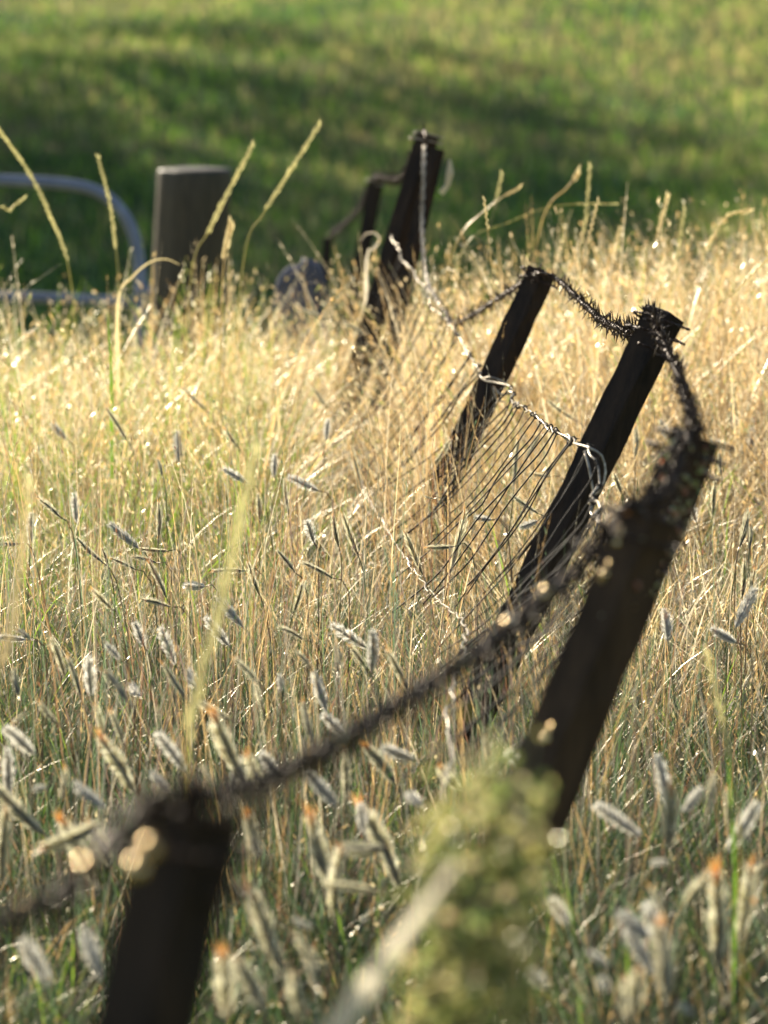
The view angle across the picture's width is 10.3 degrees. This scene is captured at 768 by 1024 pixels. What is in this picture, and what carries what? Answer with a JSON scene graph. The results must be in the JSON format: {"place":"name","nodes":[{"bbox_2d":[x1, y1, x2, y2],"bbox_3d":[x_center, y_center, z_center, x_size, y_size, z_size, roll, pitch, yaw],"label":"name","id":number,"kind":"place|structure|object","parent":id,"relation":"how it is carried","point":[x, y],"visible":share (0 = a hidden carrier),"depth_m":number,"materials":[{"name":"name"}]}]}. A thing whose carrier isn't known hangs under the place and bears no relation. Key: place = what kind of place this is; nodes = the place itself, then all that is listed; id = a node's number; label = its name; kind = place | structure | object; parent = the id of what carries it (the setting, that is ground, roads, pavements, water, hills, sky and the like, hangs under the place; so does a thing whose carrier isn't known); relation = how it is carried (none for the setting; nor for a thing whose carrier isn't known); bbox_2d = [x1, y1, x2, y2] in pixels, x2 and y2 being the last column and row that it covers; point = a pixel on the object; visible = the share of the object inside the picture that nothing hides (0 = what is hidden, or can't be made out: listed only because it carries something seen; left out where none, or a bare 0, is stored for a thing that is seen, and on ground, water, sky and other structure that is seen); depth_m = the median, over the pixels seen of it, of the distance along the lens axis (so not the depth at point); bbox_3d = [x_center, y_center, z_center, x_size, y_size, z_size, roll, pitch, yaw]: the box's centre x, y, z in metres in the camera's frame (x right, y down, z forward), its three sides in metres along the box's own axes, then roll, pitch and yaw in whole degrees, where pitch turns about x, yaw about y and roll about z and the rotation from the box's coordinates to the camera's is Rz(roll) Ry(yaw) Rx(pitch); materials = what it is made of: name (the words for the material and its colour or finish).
{"place":"outdoors","nodes":[
{"label":"outdoors","id":0,"kind":"place"},
{"bbox_2d":[0,234,767,1023],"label":"meadow grass","id":1,"kind":"structure","parent":0,"point":[590,872],"depth_m":8.16,"materials":[{"name":"plant"}]},
{"bbox_2d":[0,0,767,1023],"bbox_3d":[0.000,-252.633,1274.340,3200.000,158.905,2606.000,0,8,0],"label":"ground","id":2,"kind":"structure","parent":0,"point":[680,34],"depth_m":63.24,"materials":[{"name":"plant"}]},
{"bbox_2d":[0,795,13,1023],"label":"seed stalk","id":3,"kind":"object","parent":2,"relation":"on","point":[4,831],"visible":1,"depth_m":5.93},
{"bbox_2d":[0,744,14,964],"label":"seed stalk","id":4,"kind":"object","parent":2,"relation":"on","point":[8,773],"visible":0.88,"depth_m":6.47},
{"bbox_2d":[0,472,32,669],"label":"grass spike","id":5,"kind":"object","parent":2,"relation":"on","point":[4,654],"depth_m":5.00,"materials":[{"name":"plant"}]},
{"bbox_2d":[10,665,37,858],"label":"seed stalk","id":6,"kind":"object","parent":2,"relation":"on","point":[14,682],"visible":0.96,"depth_m":6.98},
{"bbox_2d":[10,699,49,945],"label":"seed stalk","id":7,"kind":"object","parent":2,"relation":"on","point":[19,717],"visible":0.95,"depth_m":6.77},
{"bbox_2d":[0,783,61,1003],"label":"seed stalk","id":8,"kind":"object","parent":2,"relation":"on","point":[21,813],"visible":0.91,"depth_m":6.39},
{"bbox_2d":[1,724,75,969],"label":"seed stalk","id":9,"kind":"object","parent":2,"relation":"on","point":[18,739],"visible":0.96,"depth_m":6.42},
{"bbox_2d":[16,933,64,1023],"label":"seed stalk","id":10,"kind":"object","parent":2,"relation":"on","point":[34,960],"visible":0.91,"depth_m":5.10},
{"bbox_2d":[0,130,83,434],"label":"grass spike","id":11,"kind":"object","parent":2,"relation":"on","point":[35,185],"depth_m":12.00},
{"bbox_2d":[32,780,77,1021],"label":"seed stalk","id":12,"kind":"object","parent":2,"relation":"on","point":[39,788],"visible":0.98,"depth_m":6.06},
{"bbox_2d":[38,700,74,953],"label":"seed stalk","id":13,"kind":"object","parent":2,"relation":"on","point":[49,715],"visible":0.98,"depth_m":6.61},
{"bbox_2d":[50,634,87,822],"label":"seed stalk","id":14,"kind":"object","parent":2,"relation":"on","point":[57,655],"visible":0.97,"depth_m":7.18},
{"bbox_2d":[57,766,90,1017],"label":"seed stalk","id":15,"kind":"object","parent":2,"relation":"on","point":[64,781],"visible":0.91,"depth_m":6.19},
{"bbox_2d":[0,174,152,393],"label":"metal gate","id":16,"kind":"structure","parent":2,"relation":"on","point":[121,211],"depth_m":16.98,"materials":[{"name":"metal"}]},
{"bbox_2d":[52,809,109,948],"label":"seed stalk","id":17,"kind":"object","parent":2,"relation":"on","point":[78,853],"visible":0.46,"depth_m":5.90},
{"bbox_2d":[30,809,132,856],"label":"seed stalk","id":18,"kind":"object","parent":2,"relation":"on","point":[82,832],"visible":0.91,"depth_m":5.58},
{"bbox_2d":[65,652,99,832],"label":"seed stalk","id":19,"kind":"object","parent":2,"relation":"on","point":[71,668],"visible":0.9,"depth_m":7.19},
{"bbox_2d":[75,652,97,878],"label":"seed stalk","id":20,"kind":"object","parent":2,"relation":"on","point":[90,672],"visible":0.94,"depth_m":6.94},
{"bbox_2d":[75,925,102,983],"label":"seed stalk","id":21,"kind":"object","parent":2,"relation":"on","point":[91,953],"visible":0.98,"depth_m":5.08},
{"bbox_2d":[71,780,124,890],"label":"seed stalk","id":22,"kind":"object","parent":2,"relation":"on","point":[90,796],"visible":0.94,"depth_m":5.88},
{"bbox_2d":[93,703,110,940],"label":"seed stalk","id":23,"kind":"object","parent":2,"relation":"on","point":[98,714],"visible":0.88,"depth_m":6.62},
{"bbox_2d":[95,153,121,397],"bbox_3d":[-0.776,-0.501,12.055,0.085,1.035,0.024,6,10,38],"label":"grass spike","id":24,"kind":"object","parent":2,"relation":"on","point":[109,198],"depth_m":12.00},
{"bbox_2d":[107,311,113,533],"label":"green leaf","id":25,"kind":"object","parent":2,"relation":"on","point":[111,440],"visible":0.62,"depth_m":10.62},
{"bbox_2d":[90,585,139,774],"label":"seed stalk","id":26,"kind":"object","parent":2,"relation":"on","point":[99,596],"visible":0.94,"depth_m":7.54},
{"bbox_2d":[92,725,141,804],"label":"seed stalk","id":27,"kind":"object","parent":2,"relation":"on","point":[119,765],"visible":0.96,"depth_m":6.43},
{"bbox_2d":[99,666,138,841],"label":"seed stalk","id":28,"kind":"object","parent":2,"relation":"on","point":[114,682],"visible":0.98,"depth_m":6.62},
{"bbox_2d":[107,521,163,661],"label":"seed stalk","id":29,"kind":"object","parent":2,"relation":"on","point":[127,539],"visible":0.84,"depth_m":8.71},
{"bbox_2d":[131,620,151,782],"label":"seed stalk","id":30,"kind":"object","parent":2,"relation":"on","point":[138,634],"visible":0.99,"depth_m":7.50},
{"bbox_2d":[115,259,179,448],"bbox_3d":[-0.647,-0.322,11.646,0.177,0.748,0.010,-1,8,-5],"label":"dry leaf","id":31,"kind":"object","parent":2,"relation":"on","point":[117,323],"visible":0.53,"depth_m":11.61,"materials":[{"name":"plant"}]},
{"bbox_2d":[143,555,175,765],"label":"seed stalk","id":32,"kind":"object","parent":2,"relation":"on","point":[160,583],"visible":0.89,"depth_m":7.82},
{"bbox_2d":[156,625,187,770],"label":"seed stalk","id":33,"kind":"object","parent":2,"relation":"on","point":[165,644],"visible":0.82,"depth_m":7.50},
{"bbox_2d":[93,781,264,1023],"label":"fence post","id":34,"kind":"object","parent":2,"relation":"on","point":[160,950],"visible":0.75,"depth_m":3.34,"materials":[{"name":"wood"}]},
{"bbox_2d":[159,660,212,811],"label":"seed stalk","id":35,"kind":"object","parent":2,"relation":"on","point":[169,673],"visible":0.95,"depth_m":6.95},
{"bbox_2d":[153,730,221,950],"bbox_3d":[-0.296,0.525,6.464,0.111,0.398,0.047,1,8,7],"label":"seed stalk","id":36,"kind":"object","parent":2,"relation":"on","point":[172,752],"visible":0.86,"depth_m":6.44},
{"bbox_2d":[147,166,230,390],"bbox_3d":[-0.829,-0.782,17.688,0.344,1.299,0.344,8,11,44],"label":"gate post","id":37,"kind":"object","parent":2,"relation":"on","point":[188,199],"visible":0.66,"depth_m":17.53,"materials":[{"name":"wood"}]},
{"bbox_2d":[179,139,254,419],"bbox_3d":[-0.477,-0.525,12.045,0.229,1.066,0.029,-1,8,-8],"label":"grass spike","id":38,"kind":"object","parent":2,"relation":"on","point":[235,178],"depth_m":12.00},
{"bbox_2d":[183,434,260,782],"bbox_3d":[-0.197,0.412,5.041,0.115,1.010,0.028,-3,8,-18],"label":"grass spike","id":39,"kind":"object","parent":2,"relation":"on","point":[198,690],"depth_m":5.00,"materials":[{"name":"plant"}]},
{"bbox_2d":[213,939,236,1023],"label":"seed stalk","id":40,"kind":"object","parent":2,"relation":"on","point":[224,985],"visible":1,"depth_m":4.86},
{"bbox_2d":[220,214,234,440],"bbox_3d":[-0.435,-0.393,11.644,0.022,0.846,0.056,7,11,43],"label":"grass spike","id":41,"kind":"object","parent":2,"relation":"on","point":[229,230],"depth_m":11.60,"materials":[{"name":"plant"}]},
{"bbox_2d":[199,700,262,891],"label":"seed stalk","id":42,"kind":"object","parent":2,"relation":"on","point":[221,713],"visible":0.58,"depth_m":6.61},
{"bbox_2d":[203,614,263,802],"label":"seed stalk","id":43,"kind":"object","parent":2,"relation":"on","point":[221,637],"visible":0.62,"depth_m":7.70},
{"bbox_2d":[205,701,267,1004],"bbox_3d":[-0.218,0.507,6.294,0.095,0.472,0.040,1,8,7],"label":"seed stalk","id":44,"kind":"object","parent":2,"relation":"on","point":[224,744],"visible":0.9,"depth_m":6.27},
{"bbox_2d":[229,948,272,1023],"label":"seed stalk","id":45,"kind":"object","parent":2,"relation":"on","point":[252,985],"visible":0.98,"depth_m":4.98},
{"bbox_2d":[242,808,268,1023],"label":"seed stalk","id":46,"kind":"object","parent":2,"relation":"on","point":[251,834],"visible":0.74,"depth_m":5.50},
{"bbox_2d":[231,656,295,892],"bbox_3d":[-0.195,0.439,6.795,0.108,0.428,0.018,0,8,0],"label":"seed stalk","id":47,"kind":"object","parent":2,"relation":"on","point":[245,668],"visible":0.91,"depth_m":6.77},
{"bbox_2d":[239,871,295,1023],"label":"seed stalk","id":48,"kind":"object","parent":2,"relation":"on","point":[257,910],"visible":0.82,"depth_m":5.53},
{"bbox_2d":[242,744,297,1023],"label":"seed stalk","id":49,"kind":"object","parent":2,"relation":"on","point":[250,762],"visible":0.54,"depth_m":5.95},
{"bbox_2d":[230,118,320,409],"bbox_3d":[-0.310,-0.564,12.047,0.272,1.102,0.029,-1,8,-7],"label":"grass spike","id":50,"kind":"object","parent":2,"relation":"on","point":[286,176],"depth_m":12.00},
{"bbox_2d":[257,750,297,945],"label":"seed stalk","id":51,"kind":"object","parent":2,"relation":"on","point":[262,757],"visible":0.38,"depth_m":6.54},
{"bbox_2d":[285,963,306,1023],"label":"seed stalk","id":52,"kind":"object","parent":2,"relation":"on","point":[294,994],"visible":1,"depth_m":4.79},
{"bbox_2d":[272,257,332,393],"bbox_3d":[-0.276,-0.523,14.443,0.208,0.693,0.199,0,8,0],"label":"rock","id":53,"kind":"object","parent":2,"relation":"on","point":[283,286],"visible":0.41,"depth_m":14.35,"materials":[{"name":"stone"}]},
{"bbox_2d":[301,518,318,670],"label":"seed stalk","id":54,"kind":"object","parent":2,"relation":"on","point":[310,532],"visible":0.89,"depth_m":8.47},
{"bbox_2d":[303,952,323,1023],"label":"seed stalk","id":55,"kind":"object","parent":2,"relation":"on","point":[311,970],"visible":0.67,"depth_m":5.14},
{"bbox_2d":[300,696,327,852],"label":"seed stalk","id":56,"kind":"object","parent":2,"relation":"on","point":[305,715],"visible":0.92,"depth_m":6.62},
{"bbox_2d":[289,930,342,1000],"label":"seed stalk","id":57,"kind":"object","parent":2,"relation":"on","point":[307,952],"visible":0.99,"depth_m":5.03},
{"bbox_2d":[309,669,334,865],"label":"seed stalk","id":58,"kind":"object","parent":2,"relation":"on","point":[318,686],"visible":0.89,"depth_m":6.91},
{"bbox_2d":[302,800,350,991],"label":"seed stalk","id":59,"kind":"object","parent":2,"relation":"on","point":[320,857],"visible":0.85,"depth_m":5.79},
{"bbox_2d":[321,237,332,291],"bbox_3d":[-0.315,-0.728,20.019,0.046,1.129,0.216,5,9,33],"label":"fence post","id":60,"kind":"object","parent":2,"relation":"on","point":[326,256],"visible":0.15,"depth_m":20.01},
{"bbox_2d":[303,773,353,1008],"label":"seed stalk","id":61,"kind":"object","parent":2,"relation":"on","point":[323,791],"visible":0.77,"depth_m":5.95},
{"bbox_2d":[321,840,346,1023],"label":"seed stalk","id":62,"kind":"object","parent":2,"relation":"on","point":[334,892],"visible":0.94,"depth_m":5.67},
{"bbox_2d":[341,751,350,962],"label":"seed stalk","id":63,"kind":"object","parent":2,"relation":"on","point":[346,772],"visible":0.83,"depth_m":6.38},
{"bbox_2d":[334,178,386,372],"bbox_3d":[-0.131,-0.773,17.028,0.318,1.124,0.084,-5,9,-30],"label":"fence post","id":64,"kind":"object","parent":2,"relation":"on","point":[371,207],"visible":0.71,"depth_m":17.01,"materials":[{"name":"wood"}]},
{"bbox_2d":[354,802,374,1015],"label":"seed stalk","id":65,"kind":"object","parent":2,"relation":"on","point":[361,819],"visible":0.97,"depth_m":6.04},
{"bbox_2d":[329,837,407,1020],"bbox_3d":[-0.020,0.629,5.795,0.064,0.375,0.127,-5,10,-34],"label":"seed stalk","id":66,"kind":"object","parent":2,"relation":"on","point":[357,849],"visible":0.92,"depth_m":5.78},
{"bbox_2d":[328,621,412,788],"bbox_3d":[-0.021,0.383,7.579,0.168,0.392,0.030,-2,8,-14],"label":"seed stalk","id":67,"kind":"object","parent":2,"relation":"on","point":[344,635],"visible":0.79,"depth_m":7.54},
{"bbox_2d":[366,629,379,835],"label":"seed stalk","id":68,"kind":"object","parent":2,"relation":"on","point":[373,636],"visible":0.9,"depth_m":7.12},
{"bbox_2d":[325,879,422,986],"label":"seed stalk","id":69,"kind":"object","parent":2,"relation":"on","point":[356,887],"visible":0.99,"depth_m":5.29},
{"bbox_2d":[349,790,411,1005],"bbox_3d":[-0.007,0.567,6.230,0.100,0.326,0.045,1,8,10],"label":"seed stalk","id":70,"kind":"object","parent":2,"relation":"on","point":[376,833],"visible":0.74,"depth_m":6.21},
{"bbox_2d":[328,131,443,461],"bbox_3d":[-0.020,-0.576,12.713,0.426,1.122,0.090,-4,9,-26],"label":"fence post","id":71,"kind":"object","parent":2,"relation":"on","point":[398,230],"visible":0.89,"depth_m":12.71,"materials":[{"name":"wood"}]},
{"bbox_2d":[326,862,460,1023],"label":"dry leaf","id":72,"kind":"object","parent":2,"relation":"on","point":[353,1004],"visible":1,"depth_m":3.20,"materials":[{"name":"plant"}]},
{"bbox_2d":[363,740,423,871],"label":"seed stalk","id":73,"kind":"object","parent":2,"relation":"on","point":[378,760],"visible":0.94,"depth_m":6.64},
{"bbox_2d":[378,743,428,977],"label":"seed stalk","id":74,"kind":"object","parent":2,"relation":"on","point":[394,752],"visible":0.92,"depth_m":6.18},
{"bbox_2d":[384,642,422,836],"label":"seed stalk","id":75,"kind":"object","parent":2,"relation":"on","point":[396,666],"visible":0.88,"depth_m":6.82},
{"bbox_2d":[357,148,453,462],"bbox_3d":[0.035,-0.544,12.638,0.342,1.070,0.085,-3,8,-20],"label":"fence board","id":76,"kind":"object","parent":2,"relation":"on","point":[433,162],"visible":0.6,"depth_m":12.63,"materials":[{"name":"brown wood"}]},
{"bbox_2d":[436,503,468,660],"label":"seed stalk","id":77,"kind":"object","parent":2,"relation":"on","point":[458,538],"visible":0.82,"depth_m":8.66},
{"bbox_2d":[389,265,560,574],"bbox_3d":[0.192,-0.150,10.326,0.487,0.894,0.077,-2,8,-13],"label":"fence post","id":78,"kind":"object","parent":2,"relation":"on","point":[520,316],"visible":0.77,"depth_m":10.31,"materials":[{"name":"wood"}]},
{"bbox_2d":[385,693,571,1023],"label":"flowering bush","id":79,"kind":"object","parent":2,"relation":"on","point":[507,957],"visible":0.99,"depth_m":3.51,"materials":[{"name":"plant"}]},
{"bbox_2d":[409,304,689,830],"bbox_3d":[0.261,0.169,7.563,0.584,1.066,0.093,-3,8,-17],"label":"fence post","id":80,"kind":"object","parent":2,"relation":"on","point":[610,426],"visible":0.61,"depth_m":7.56,"materials":[{"name":"wood"}]},
{"bbox_2d":[0,124,711,955],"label":"barbed wire","id":81,"kind":"object","parent":80,"relation":"attached to","point":[190,800],"visible":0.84,"depth_m":4.05,"materials":[{"name":"metal"}]},
{"bbox_2d":[320,235,606,908],"bbox_3d":[0.116,-0.037,8.885,0.467,0.668,7.697,0,8,-1],"label":"wire netting","id":82,"kind":"object","parent":80,"relation":"attached to","point":[599,486],"visible":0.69,"depth_m":7.95,"materials":[{"name":"metal"}]},
{"bbox_2d":[413,499,694,1023],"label":"fence post","id":83,"kind":"object","parent":2,"relation":"on","point":[576,694],"visible":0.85,"depth_m":4.97,"materials":[{"name":"wood"}]},
{"bbox_2d":[546,896,592,1023],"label":"seed stalk","id":84,"kind":"object","parent":2,"relation":"on","point":[561,913],"visible":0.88,"depth_m":5.39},
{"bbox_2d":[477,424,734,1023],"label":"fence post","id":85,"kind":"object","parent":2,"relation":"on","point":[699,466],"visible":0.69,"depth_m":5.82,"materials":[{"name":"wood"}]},
{"bbox_2d":[617,970,630,1023],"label":"seed stalk","id":86,"kind":"object","parent":2,"relation":"on","point":[623,997],"visible":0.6,"depth_m":5.33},
{"bbox_2d":[625,960,645,1023],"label":"seed stalk","id":87,"kind":"object","parent":2,"relation":"on","point":[635,990],"visible":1,"depth_m":5.00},
{"bbox_2d":[614,909,672,1023],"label":"seed stalk","id":88,"kind":"object","parent":2,"relation":"on","point":[634,925],"visible":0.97,"depth_m":5.22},
{"bbox_2d":[590,799,698,996],"bbox_3d":[0.390,0.564,6.073,0.193,0.322,0.075,-4,9,-27],"label":"seed stalk","id":89,"kind":"object","parent":2,"relation":"on","point":[619,820],"visible":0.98,"depth_m":6.04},
{"bbox_2d":[621,929,670,1023],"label":"seed stalk","id":90,"kind":"object","parent":2,"relation":"on","point":[641,953],"visible":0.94,"depth_m":5.26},
{"bbox_2d":[641,897,681,1023],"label":"seed stalk","id":91,"kind":"object","parent":2,"relation":"on","point":[650,910],"visible":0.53,"depth_m":5.25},
{"bbox_2d":[650,908,678,1023],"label":"seed stalk","id":92,"kind":"object","parent":2,"relation":"on","point":[664,965],"visible":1,"depth_m":4.99,"materials":[{"name":"plant"}]},
{"bbox_2d":[647,883,684,1023],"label":"seed stalk","id":93,"kind":"object","parent":2,"relation":"on","point":[658,899],"visible":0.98,"depth_m":5.30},
{"bbox_2d":[657,774,680,1011],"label":"seed stalk","id":94,"kind":"object","parent":2,"relation":"on","point":[669,816],"visible":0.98,"depth_m":5.67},
{"bbox_2d":[650,859,692,1023],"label":"seed stalk","id":95,"kind":"object","parent":2,"relation":"on","point":[659,862],"visible":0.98,"depth_m":5.59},
{"bbox_2d":[652,753,692,945],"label":"seed stalk","id":96,"kind":"object","parent":2,"relation":"on","point":[660,769],"visible":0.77,"depth_m":6.38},
{"bbox_2d":[660,607,686,812],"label":"seed stalk","id":97,"kind":"object","parent":2,"relation":"on","point":[664,624],"visible":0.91,"depth_m":7.58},
{"bbox_2d":[649,785,704,1023],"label":"seed stalk","id":98,"kind":"object","parent":2,"relation":"on","point":[691,802],"visible":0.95,"depth_m":5.93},
{"bbox_2d":[662,869,716,1023],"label":"seed stalk","id":99,"kind":"object","parent":2,"relation":"on","point":[695,889],"visible":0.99,"depth_m":5.15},
{"bbox_2d":[689,764,716,1023],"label":"seed stalk","id":100,"kind":"object","parent":2,"relation":"on","point":[711,791],"visible":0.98,"depth_m":5.94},
{"bbox_2d":[678,208,754,353],"bbox_3d":[0.900,-0.471,11.633,0.232,0.719,0.026,-1,8,-6],"label":"grass spike","id":101,"kind":"object","parent":2,"relation":"on","point":[710,240],"depth_m":11.60,"materials":[{"name":"plant"}]},
{"bbox_2d":[705,853,730,1023],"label":"seed stalk","id":102,"kind":"object","parent":2,"relation":"on","point":[717,914],"visible":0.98,"depth_m":5.49,"materials":[{"name":"plant"}]},
{"bbox_2d":[703,645,742,1023],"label":"grass spike","id":103,"kind":"object","parent":2,"relation":"on","point":[726,734],"depth_m":5.60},
{"bbox_2d":[710,624,752,799],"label":"seed stalk","id":104,"kind":"object","parent":2,"relation":"on","point":[724,635],"visible":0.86,"depth_m":7.58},
{"bbox_2d":[728,756,736,1023],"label":"green leaf","id":105,"kind":"object","parent":2,"relation":"on","point":[734,886],"visible":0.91,"depth_m":5.90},
{"bbox_2d":[723,785,743,963],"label":"seed stalk","id":106,"kind":"object","parent":2,"relation":"on","point":[727,810],"visible":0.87,"depth_m":6.12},
{"bbox_2d":[707,800,762,1022],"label":"seed stalk","id":107,"kind":"object","parent":2,"relation":"on","point":[748,818],"visible":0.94,"depth_m":5.91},
{"bbox_2d":[726,585,759,764],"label":"seed stalk","id":108,"kind":"object","parent":2,"relation":"on","point":[743,610],"visible":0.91,"depth_m":7.68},
{"bbox_2d":[734,508,752,699],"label":"seed stalk","id":109,"kind":"object","parent":2,"relation":"on","point":[744,534],"visible":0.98,"depth_m":8.47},
{"bbox_2d":[728,851,759,1023],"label":"seed stalk","id":110,"kind":"object","parent":2,"relation":"on","point":[748,888],"visible":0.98,"depth_m":5.61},
{"bbox_2d":[740,558,747,765],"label":"seed stalk","id":111,"kind":"object","parent":2,"relation":"on","point":[744,581],"visible":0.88,"depth_m":7.80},
{"bbox_2d":[0,178,767,564],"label":"tall dry grass","id":112,"kind":"structure","parent":0,"point":[662,294],"depth_m":11.85,"materials":[{"name":"plant"}]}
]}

